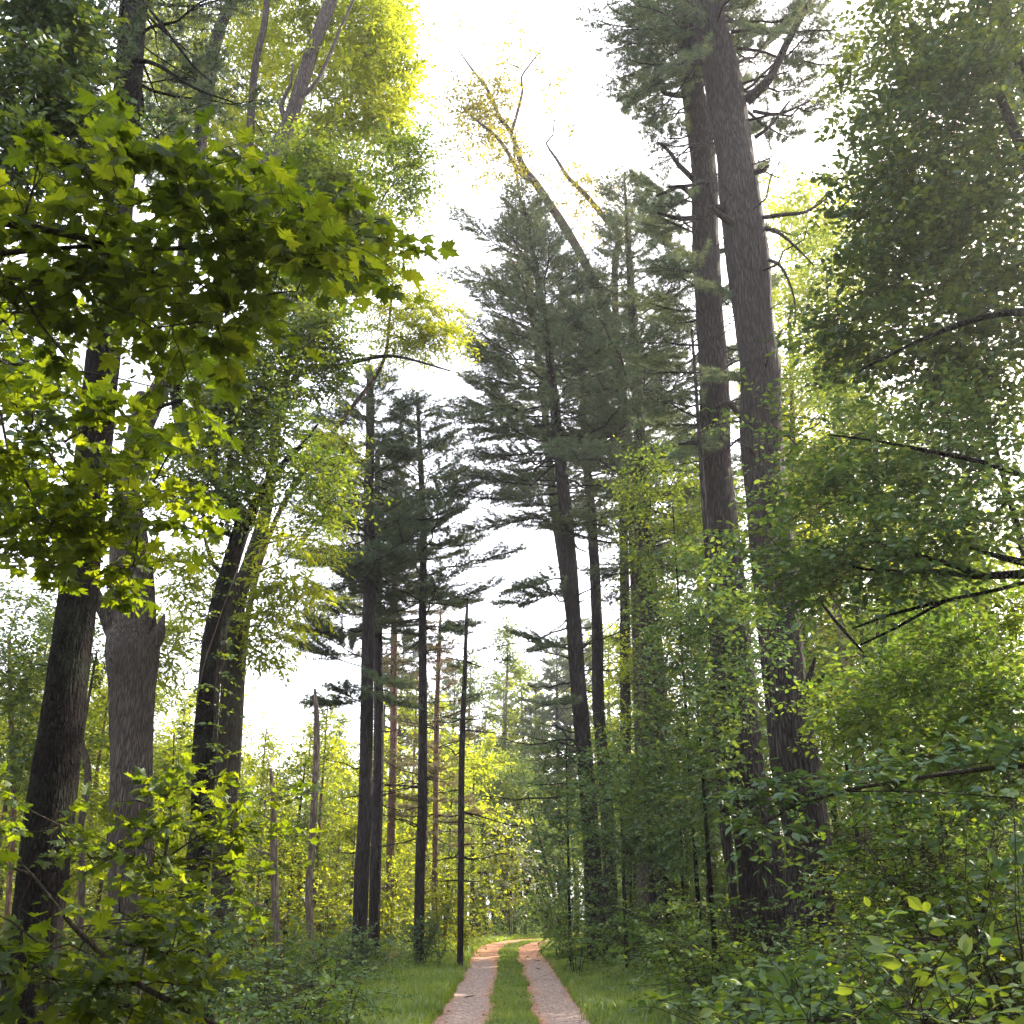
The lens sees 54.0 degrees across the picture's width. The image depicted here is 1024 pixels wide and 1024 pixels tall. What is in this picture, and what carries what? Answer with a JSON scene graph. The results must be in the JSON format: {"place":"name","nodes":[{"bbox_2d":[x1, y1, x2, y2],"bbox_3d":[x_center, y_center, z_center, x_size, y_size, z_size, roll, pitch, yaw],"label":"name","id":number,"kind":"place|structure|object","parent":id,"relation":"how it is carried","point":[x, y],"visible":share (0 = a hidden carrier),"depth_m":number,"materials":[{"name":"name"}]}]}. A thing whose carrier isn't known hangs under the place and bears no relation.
{"place":"outdoors","nodes":[
{"label":"outdoors","id":0,"kind":"place"},
{"bbox_2d":[432,938,542,1023],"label":"road","id":1,"kind":"structure","parent":0,"point":[478,982],"depth_m":22.70,"materials":[{"name":"beige gravel"}]},
{"bbox_2d":[263,932,749,1023],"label":"grass","id":2,"kind":"structure","parent":0,"point":[590,991],"depth_m":20.69,"materials":[{"name":"green plant"}]},
{"bbox_2d":[0,0,1023,919],"label":"sky","id":3,"kind":"structure","parent":0,"point":[608,132],"materials":[{"name":"white"}]},
{"bbox_2d":[2,816,1023,1023],"bbox_3d":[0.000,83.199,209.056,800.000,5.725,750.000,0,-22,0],"label":"ground","id":4,"kind":"structure","parent":0,"point":[236,1009],"depth_m":18.31,"materials":[{"name":"green plant"}]},
{"bbox_2d":[0,574,96,985],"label":"slender tree","id":5,"kind":"object","parent":4,"relation":"on","point":[12,738],"visible":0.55,"depth_m":23.41,"materials":[{"name":"green plant"}]},
{"bbox_2d":[0,637,107,947],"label":"young hardwood","id":6,"kind":"object","parent":4,"relation":"on","point":[4,813],"visible":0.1,"depth_m":25.11,"materials":[{"name":"green plant"}]},
{"bbox_2d":[0,599,108,1001],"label":"slender tree","id":7,"kind":"object","parent":4,"relation":"on","point":[85,754],"visible":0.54,"depth_m":22.06,"materials":[{"name":"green plant"}]},
{"bbox_2d":[1,677,190,963],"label":"young hardwood","id":8,"kind":"object","parent":4,"relation":"on","point":[92,708],"visible":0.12,"depth_m":29.45,"materials":[{"name":"green plant"}]},
{"bbox_2d":[0,0,196,567],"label":"hornbeam tree","id":9,"kind":"object","parent":4,"relation":"on","point":[56,60],"visible":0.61,"depth_m":11.99,"materials":[{"name":"green plant"}]},
{"bbox_2d":[59,771,177,992],"bbox_3d":[-9.694,8.591,23.338,3.337,5.069,3.135,-15,-26,33],"label":"young hardwood","id":10,"kind":"object","parent":4,"relation":"on","point":[104,818],"visible":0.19,"depth_m":23.64,"materials":[{"name":"green plant"}]},
{"bbox_2d":[0,289,251,617],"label":"maple tree","id":11,"kind":"object","parent":4,"relation":"on","point":[83,532],"visible":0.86,"depth_m":7.70,"materials":[{"name":"green plant"}]},
{"bbox_2d":[0,847,265,1023],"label":"maple sapling","id":12,"kind":"object","parent":4,"relation":"on","point":[108,970],"visible":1,"depth_m":5.33,"materials":[{"name":"green plant"}]},
{"bbox_2d":[0,0,281,1023],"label":"pine tree","id":13,"kind":"object","parent":4,"relation":"on","point":[54,778],"visible":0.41,"depth_m":12.73,"materials":[{"name":"black plant"}]},
{"bbox_2d":[0,723,330,996],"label":"maple sapling","id":14,"kind":"object","parent":4,"relation":"on","point":[163,785],"visible":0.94,"depth_m":8.80,"materials":[{"name":"green plant"}]},
{"bbox_2d":[54,898,280,1023],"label":"shrub","id":15,"kind":"object","parent":4,"relation":"on","point":[133,964],"visible":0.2,"depth_m":12.74,"materials":[{"name":"green plant"}]},
{"bbox_2d":[116,880,304,1023],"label":"shrub","id":16,"kind":"object","parent":4,"relation":"on","point":[229,945],"visible":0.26,"depth_m":14.25,"materials":[{"name":"green plant"}]},
{"bbox_2d":[0,928,454,1023],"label":"undergrowth","id":17,"kind":"object","parent":4,"relation":"on","point":[395,949],"visible":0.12,"depth_m":24.38,"materials":[{"name":"green plant"}]},
{"bbox_2d":[0,87,459,448],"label":"maple tree","id":18,"kind":"object","parent":4,"relation":"on","point":[296,242],"visible":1,"depth_m":6.24,"materials":[{"name":"green plant"}]},
{"bbox_2d":[185,712,323,949],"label":"young hardwood","id":19,"kind":"object","parent":4,"relation":"on","point":[270,745],"visible":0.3,"depth_m":44.95,"materials":[{"name":"plant"}]},
{"bbox_2d":[96,0,440,1015],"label":"oak tree","id":20,"kind":"object","parent":4,"relation":"on","point":[370,50],"visible":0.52,"depth_m":30.30,"materials":[{"name":"grey plant"}]},
{"bbox_2d":[251,768,289,991],"bbox_3d":[-5.360,8.311,22.524,1.031,5.045,0.225,0,-22,0],"label":"dead snag","id":21,"kind":"object","parent":4,"relation":"on","point":[273,854],"visible":0.64,"depth_m":22.48,"materials":[{"name":"brown wood"}]},
{"bbox_2d":[200,919,350,1014],"bbox_3d":[-4.382,8.454,18.285,3.065,2.071,2.503,13,-26,-30],"label":"shrub","id":22,"kind":"object","parent":4,"relation":"on","point":[291,942],"visible":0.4,"depth_m":18.42,"materials":[{"name":"green plant"}]},
{"bbox_2d":[238,750,316,954],"bbox_3d":[-9.184,12.830,37.930,3.594,7.544,4.713,10,-24,-22],"label":"young hardwood","id":23,"kind":"object","parent":4,"relation":"on","point":[266,788],"visible":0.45,"depth_m":38.00,"materials":[{"name":"green plant"}]},
{"bbox_2d":[105,0,450,1008],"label":"ash tree","id":24,"kind":"object","parent":4,"relation":"on","point":[241,640],"visible":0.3,"depth_m":23.01,"materials":[{"name":"green plant"}]},
{"bbox_2d":[193,953,384,1023],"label":"shrub","id":25,"kind":"object","parent":4,"relation":"on","point":[277,1010],"visible":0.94,"depth_m":12.07,"materials":[{"name":"green plant"}]},
{"bbox_2d":[238,736,340,952],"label":"young hardwood","id":26,"kind":"object","parent":4,"relation":"on","point":[301,803],"visible":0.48,"depth_m":40.64,"materials":[{"name":"green plant"}]},
{"bbox_2d":[121,1,462,1011],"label":"cherry tree","id":27,"kind":"object","parent":4,"relation":"on","point":[269,405],"visible":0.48,"depth_m":20.95,"materials":[{"name":"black plant"}]},
{"bbox_2d":[160,509,279,944],"bbox_3d":[-5.709,3.853,18.905,1.596,8.238,1.507,-14,-26,31],"label":"climbing vine","id":28,"kind":"object","parent":27,"relation":"attached to","point":[227,655],"visible":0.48,"depth_m":19.20,"materials":[{"name":"green plant"}]},
{"bbox_2d":[242,717,352,943],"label":"young hardwood","id":29,"kind":"object","parent":4,"relation":"on","point":[304,753],"visible":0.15,"depth_m":46.79,"materials":[{"name":"green plant"}]},
{"bbox_2d":[269,846,353,952],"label":"shrub","id":30,"kind":"object","parent":4,"relation":"on","point":[323,903],"visible":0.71,"depth_m":36.83,"materials":[{"name":"green plant"}]},
{"bbox_2d":[305,688,319,983],"bbox_3d":[-5.042,8.215,25.814,0.644,7.423,0.229,-3,-22,8],"label":"dead snag","id":31,"kind":"object","parent":4,"relation":"on","point":[309,893],"visible":0.75,"depth_m":25.81,"materials":[{"name":"brown wood"}]},
{"bbox_2d":[220,955,414,1023],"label":"shrub","id":32,"kind":"object","parent":4,"relation":"on","point":[345,1013],"visible":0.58,"depth_m":13.89,"materials":[{"name":"green plant"}]},
{"bbox_2d":[243,698,398,935],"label":"young hardwood","id":33,"kind":"object","parent":4,"relation":"on","point":[330,739],"visible":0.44,"depth_m":44.03,"materials":[{"name":"green plant"}]},
{"bbox_2d":[263,908,409,989],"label":"shrub","id":34,"kind":"object","parent":4,"relation":"on","point":[319,950],"visible":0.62,"depth_m":22.86,"materials":[{"name":"green plant"}]},
{"bbox_2d":[302,743,385,941],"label":"young hardwood","id":35,"kind":"object","parent":4,"relation":"on","point":[342,795],"visible":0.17,"depth_m":49.63,"materials":[{"name":"green plant"}]},
{"bbox_2d":[306,920,396,973],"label":"shrub","id":36,"kind":"object","parent":4,"relation":"on","point":[371,947],"visible":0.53,"depth_m":28.36,"materials":[{"name":"green plant"}]},
{"bbox_2d":[315,817,396,945],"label":"young hardwood","id":37,"kind":"object","parent":4,"relation":"on","point":[350,832],"visible":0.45,"depth_m":43.32,"materials":[{"name":"green plant"}]},
{"bbox_2d":[237,249,488,841],"bbox_3d":[-3.686,1.338,23.555,6.210,18.533,3.396,-7,-23,16],"label":"locust tree","id":38,"kind":"object","parent":4,"relation":"on","point":[406,342],"visible":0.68,"depth_m":25.04,"materials":[{"name":"green plant"}]},
{"bbox_2d":[269,359,467,966],"bbox_3d":[-5.139,3.874,34.150,7.406,21.494,6.593,0,-22,0],"label":"pine tree","id":39,"kind":"object","parent":4,"relation":"on","point":[402,506],"visible":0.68,"depth_m":34.24,"materials":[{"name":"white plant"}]},
{"bbox_2d":[308,728,449,940],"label":"young hardwood","id":40,"kind":"object","parent":4,"relation":"on","point":[384,780],"visible":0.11,"depth_m":47.33,"materials":[{"name":"green plant"}]},
{"bbox_2d":[301,448,457,961],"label":"pine tree","id":41,"kind":"object","parent":4,"relation":"on","point":[376,842],"visible":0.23,"depth_m":36.31,"materials":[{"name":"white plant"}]},
{"bbox_2d":[339,845,433,951],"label":"shrub","id":42,"kind":"object","parent":4,"relation":"on","point":[384,900],"visible":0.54,"depth_m":38.08,"materials":[{"name":"green plant"}]},
{"bbox_2d":[335,440,458,949],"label":"pine tree","id":43,"kind":"object","parent":4,"relation":"on","point":[393,661],"visible":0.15,"depth_m":45.84,"materials":[{"name":"green plant"}]},
{"bbox_2d":[325,679,495,935],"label":"young hardwood","id":44,"kind":"object","parent":4,"relation":"on","point":[415,729],"visible":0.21,"depth_m":52.94,"materials":[{"name":"green plant"}]},
{"bbox_2d":[381,759,465,944],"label":"young hardwood","id":45,"kind":"object","parent":4,"relation":"on","point":[429,786],"visible":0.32,"depth_m":44.63,"materials":[{"name":"green plant"}]},
{"bbox_2d":[337,390,527,964],"bbox_3d":[-3.396,4.881,35.995,6.708,20.958,7.812,13,-25,-29],"label":"pine tree","id":46,"kind":"object","parent":4,"relation":"on","point":[458,542],"visible":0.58,"depth_m":35.89,"materials":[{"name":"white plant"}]},
{"bbox_2d":[391,897,475,966],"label":"shrub","id":47,"kind":"object","parent":4,"relation":"on","point":[429,941],"visible":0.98,"depth_m":30.34,"materials":[{"name":"green plant"}]},
{"bbox_2d":[384,607,494,945],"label":"pine tree","id":48,"kind":"object","parent":4,"relation":"on","point":[438,669],"visible":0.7,"depth_m":43.90,"materials":[{"name":"green plant"}]},
{"bbox_2d":[398,765,491,938],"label":"young hardwood","id":49,"kind":"object","parent":4,"relation":"on","point":[448,838],"visible":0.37,"depth_m":48.86,"materials":[{"name":"green plant"}]},
{"bbox_2d":[401,833,491,957],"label":"tree","id":50,"kind":"object","parent":4,"relation":"on","point":[438,899],"visible":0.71,"depth_m":35.17,"materials":[{"name":"green plant"}]},
{"bbox_2d":[417,642,520,916],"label":"tall hardwood","id":51,"kind":"object","parent":4,"relation":"on","point":[471,681],"visible":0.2,"depth_m":77.77,"materials":[{"name":"green plant"}]},
{"bbox_2d":[422,594,522,965],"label":"pine tree","id":52,"kind":"object","parent":4,"relation":"on","point":[464,700],"visible":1,"depth_m":32.46,"materials":[{"name":"green plant"}]},
{"bbox_2d":[428,734,541,936],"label":"young hardwood","id":53,"kind":"object","parent":4,"relation":"on","point":[485,762],"visible":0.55,"depth_m":54.72,"materials":[{"name":"green plant"}]},
{"bbox_2d":[448,609,547,930],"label":"tall hardwood","id":54,"kind":"object","parent":4,"relation":"on","point":[520,670],"visible":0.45,"depth_m":84.34,"materials":[{"name":"green plant"}]},
{"bbox_2d":[474,792,544,935],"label":"dogwood shrub","id":55,"kind":"object","parent":4,"relation":"on","point":[523,863],"visible":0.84,"depth_m":54.41,"materials":[{"name":"green plant"}]},
{"bbox_2d":[468,145,581,614],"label":"pine tree","id":56,"kind":"object","parent":4,"relation":"on","point":[558,542],"visible":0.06,"depth_m":50.34,"materials":[{"name":"green plant"}]},
{"bbox_2d":[497,753,566,929],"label":"leaning thin tree","id":57,"kind":"object","parent":4,"relation":"on","point":[522,786],"visible":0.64,"depth_m":62.78,"materials":[{"name":"green plant"}]},
{"bbox_2d":[419,7,649,939],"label":"leaning hardwood","id":58,"kind":"object","parent":4,"relation":"on","point":[522,169],"visible":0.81,"depth_m":43.02,"materials":[{"name":"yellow plant"}]},
{"bbox_2d":[513,711,575,887],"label":"tall hardwood","id":59,"kind":"object","parent":4,"relation":"on","point":[537,727],"visible":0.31,"depth_m":74.26,"materials":[{"name":"green plant"}]},
{"bbox_2d":[516,861,584,956],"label":"shrub","id":60,"kind":"object","parent":4,"relation":"on","point":[551,912],"visible":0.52,"depth_m":35.19,"materials":[{"name":"green plant"}]},
{"bbox_2d":[519,634,592,919],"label":"distant pine","id":61,"kind":"object","parent":4,"relation":"on","point":[549,674],"visible":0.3,"depth_m":77.58,"materials":[{"name":"green plant"}]},
{"bbox_2d":[432,173,691,963],"bbox_3d":[1.379,0.266,35.647,8.760,29.022,8.454,-16,-27,34],"label":"pine tree","id":62,"kind":"object","parent":4,"relation":"on","point":[499,410],"visible":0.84,"depth_m":36.16,"materials":[{"name":"green plant"}]},
{"bbox_2d":[502,725,641,965],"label":"beech sapling","id":63,"kind":"object","parent":4,"relation":"on","point":[580,823],"visible":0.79,"depth_m":30.33,"materials":[{"name":"green plant"}]},
{"bbox_2d":[535,892,622,979],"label":"shrub","id":64,"kind":"object","parent":4,"relation":"on","point":[569,941],"visible":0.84,"depth_m":26.43,"materials":[{"name":"green plant"}]},
{"bbox_2d":[495,255,667,935],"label":"pine tree","id":65,"kind":"object","parent":4,"relation":"on","point":[597,692],"visible":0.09,"depth_m":41.25,"materials":[{"name":"green plant"}]},
{"bbox_2d":[549,853,664,961],"bbox_3d":[2.824,11.427,28.889,3.522,2.973,3.437,0,-22,0],"label":"shrub","id":66,"kind":"object","parent":4,"relation":"on","point":[599,906],"visible":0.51,"depth_m":28.69,"materials":[{"name":"green plant"}]},
{"bbox_2d":[516,885,708,977],"bbox_3d":[2.807,9.753,23.009,4.970,2.286,3.840,8,-23,-20],"label":"shrub","id":67,"kind":"object","parent":4,"relation":"on","point":[632,940],"visible":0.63,"depth_m":22.80,"materials":[{"name":"green plant"}]},
{"bbox_2d":[540,270,692,907],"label":"pine tree","id":68,"kind":"object","parent":4,"relation":"on","point":[623,692],"visible":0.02,"depth_m":44.25,"materials":[{"name":"green plant"}]},
{"bbox_2d":[514,148,745,927],"bbox_3d":[4.901,-0.418,36.026,9.847,28.839,9.928,0,-22,0],"label":"pine tree","id":69,"kind":"object","parent":4,"relation":"on","point":[598,460],"visible":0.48,"depth_m":35.98,"materials":[{"name":"green plant"}]},
{"bbox_2d":[555,725,719,968],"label":"beech sapling","id":70,"kind":"object","parent":4,"relation":"on","point":[621,845],"visible":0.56,"depth_m":24.69,"materials":[{"name":"green plant"}]},
{"bbox_2d":[588,578,730,897],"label":"tall hardwood","id":71,"kind":"object","parent":4,"relation":"on","point":[624,668],"visible":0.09,"depth_m":41.74,"materials":[{"name":"green plant"}]},
{"bbox_2d":[562,506,764,947],"bbox_3d":[3.622,4.390,21.530,4.080,10.108,5.478,9,-24,-21],"label":"beech sapling","id":72,"kind":"object","parent":4,"relation":"on","point":[659,625],"visible":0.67,"depth_m":21.06,"materials":[{"name":"green plant"}]},
{"bbox_2d":[594,402,748,957],"bbox_3d":[4.310,3.321,25.398,4.898,15.108,3.936,-14,-26,31],"label":"beech sapling","id":73,"kind":"object","parent":4,"relation":"on","point":[656,493],"visible":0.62,"depth_m":26.59,"materials":[{"name":"green plant"}]},
{"bbox_2d":[608,865,743,973],"bbox_3d":[3.909,7.913,19.333,3.098,2.214,3.422,17,-27,-36],"label":"shrub","id":74,"kind":"object","parent":4,"relation":"on","point":[692,913],"visible":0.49,"depth_m":19.61,"materials":[{"name":"green plant"}]},
{"bbox_2d":[571,0,788,958],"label":"pine tree","id":75,"kind":"object","parent":4,"relation":"on","point":[713,294],"visible":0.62,"depth_m":24.85,"materials":[{"name":"green plant"}]},
{"bbox_2d":[603,506,773,887],"bbox_3d":[7.138,7.108,40.108,8.397,16.039,7.345,-16,-27,34],"label":"tall hardwood","id":76,"kind":"object","parent":4,"relation":"on","point":[627,652],"visible":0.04,"depth_m":39.85,"materials":[{"name":"green plant"}]},
{"bbox_2d":[605,896,813,1021],"bbox_3d":[2.867,6.604,14.539,2.578,1.964,3.284,13,-26,-30],"label":"shrub","id":77,"kind":"object","parent":4,"relation":"on","point":[679,967],"visible":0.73,"depth_m":14.55,"materials":[{"name":"green plant"}]},
{"bbox_2d":[670,329,763,963],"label":"pine tree","id":78,"kind":"object","parent":4,"relation":"on","point":[727,844],"visible":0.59,"depth_m":19.39,"materials":[{"name":"brown plant"}]},
{"bbox_2d":[641,528,819,1000],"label":"beech sapling","id":79,"kind":"object","parent":4,"relation":"on","point":[723,735],"visible":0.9,"depth_m":16.66,"materials":[{"name":"green plant"}]},
{"bbox_2d":[633,870,835,993],"bbox_3d":[3.548,6.911,16.199,3.178,2.105,3.489,0,-22,0],"label":"shrub","id":80,"kind":"object","parent":4,"relation":"on","point":[752,944],"visible":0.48,"depth_m":16.05,"materials":[{"name":"green plant"}]},
{"bbox_2d":[595,0,877,959],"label":"pine tree","id":81,"kind":"object","parent":4,"relation":"on","point":[737,212],"visible":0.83,"depth_m":23.57,"materials":[{"name":"green plant"}]},
{"bbox_2d":[625,927,883,1023],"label":"shrub","id":82,"kind":"object","parent":4,"relation":"on","point":[750,981],"visible":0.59,"depth_m":8.52,"materials":[{"name":"green plant"}]},
{"bbox_2d":[643,966,904,1023],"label":"shrub","id":83,"kind":"object","parent":4,"relation":"on","point":[769,1014],"visible":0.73,"depth_m":6.89,"materials":[{"name":"green plant"}]},
{"bbox_2d":[578,783,1023,1023],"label":"undergrowth","id":84,"kind":"object","parent":4,"relation":"on","point":[802,958],"visible":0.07,"depth_m":14.93,"materials":[{"name":"green plant"}]},
{"bbox_2d":[725,160,888,710],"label":"slender tree","id":85,"kind":"object","parent":4,"relation":"on","point":[795,224],"visible":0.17,"depth_m":44.68,"materials":[{"name":"green plant"}]},
{"bbox_2d":[732,958,898,1023],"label":"shrub","id":86,"kind":"object","parent":4,"relation":"on","point":[819,963],"visible":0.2,"depth_m":9.83,"materials":[{"name":"green plant"}]},
{"bbox_2d":[762,503,883,855],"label":"slender tree","id":87,"kind":"object","parent":4,"relation":"on","point":[839,632],"visible":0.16,"depth_m":28.48,"materials":[{"name":"green plant"}]},
{"bbox_2d":[705,351,976,830],"bbox_3d":[11.491,2.081,35.609,10.227,18.647,6.838,-9,-24,21],"label":"tall hardwood","id":88,"kind":"object","parent":4,"relation":"on","point":[814,446],"visible":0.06,"depth_m":36.86,"materials":[{"name":"green plant"}]},
{"bbox_2d":[699,897,987,1023],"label":"shrub","id":89,"kind":"object","parent":4,"relation":"on","point":[783,978],"visible":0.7,"depth_m":6.13,"materials":[{"name":"green plant"}]},
{"bbox_2d":[674,93,1023,679],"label":"hornbeam tree","id":90,"kind":"object","parent":4,"relation":"on","point":[896,553],"visible":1,"depth_m":12.57,"materials":[{"name":"green plant"}]},
{"bbox_2d":[778,824,927,944],"bbox_3d":[5.545,5.905,15.329,2.763,2.240,2.288,0,-22,0],"label":"shrub","id":91,"kind":"object","parent":4,"relation":"on","point":[825,906],"visible":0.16,"depth_m":15.41,"materials":[{"name":"green plant"}]},
{"bbox_2d":[700,705,1023,886],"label":"beech sapling","id":92,"kind":"object","parent":4,"relation":"on","point":[905,778],"visible":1,"depth_m":8.79,"materials":[{"name":"green plant"}]},
{"bbox_2d":[774,218,974,862],"bbox_3d":[9.623,-0.178,27.430,5.515,19.309,5.118,0,-22,0],"label":"slender tree","id":93,"kind":"object","parent":4,"relation":"on","point":[816,254],"visible":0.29,"depth_m":28.34,"materials":[{"name":"green plant"}]},
{"bbox_2d":[751,730,1023,1022],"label":"shrub","id":94,"kind":"object","parent":4,"relation":"on","point":[896,883],"visible":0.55,"depth_m":9.77,"materials":[{"name":"green plant"}]},
{"bbox_2d":[757,878,1023,1023],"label":"shrub","id":95,"kind":"object","parent":4,"relation":"on","point":[933,998],"visible":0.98,"depth_m":5.33,"materials":[{"name":"green plant"}]},
{"bbox_2d":[760,0,1023,448],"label":"hornbeam tree","id":96,"kind":"object","parent":4,"relation":"on","point":[942,212],"visible":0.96,"depth_m":15.58,"materials":[{"name":"green plant"}]},
{"bbox_2d":[765,410,1023,866],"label":"beech tree","id":97,"kind":"object","parent":4,"relation":"on","point":[999,691],"visible":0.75,"depth_m":13.64,"materials":[{"name":"green plant"}]},
{"bbox_2d":[767,750,1023,983],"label":"shrub","id":98,"kind":"object","parent":4,"relation":"on","point":[933,858],"visible":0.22,"depth_m":12.20,"materials":[{"name":"green plant"}]},
{"bbox_2d":[784,813,1023,1023],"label":"shrub","id":99,"kind":"object","parent":4,"relation":"on","point":[1000,977],"visible":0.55,"depth_m":7.55,"materials":[{"name":"green plant"}]},
{"bbox_2d":[855,519,1023,824],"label":"young hardwood","id":100,"kind":"object","parent":4,"relation":"on","point":[992,629],"visible":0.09,"depth_m":23.16,"materials":[{"name":"green plant"}]},
{"bbox_2d":[915,780,1023,1017],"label":"maple seedling","id":101,"kind":"object","parent":4,"relation":"on","point":[1003,866],"visible":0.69,"depth_m":7.06,"materials":[{"name":"green plant"}]},
{"bbox_2d":[516,940,589,1023],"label":"road","id":102,"kind":"structure","parent":0,"point":[542,988],"depth_m":22.37,"materials":[{"name":"beige gravel"}]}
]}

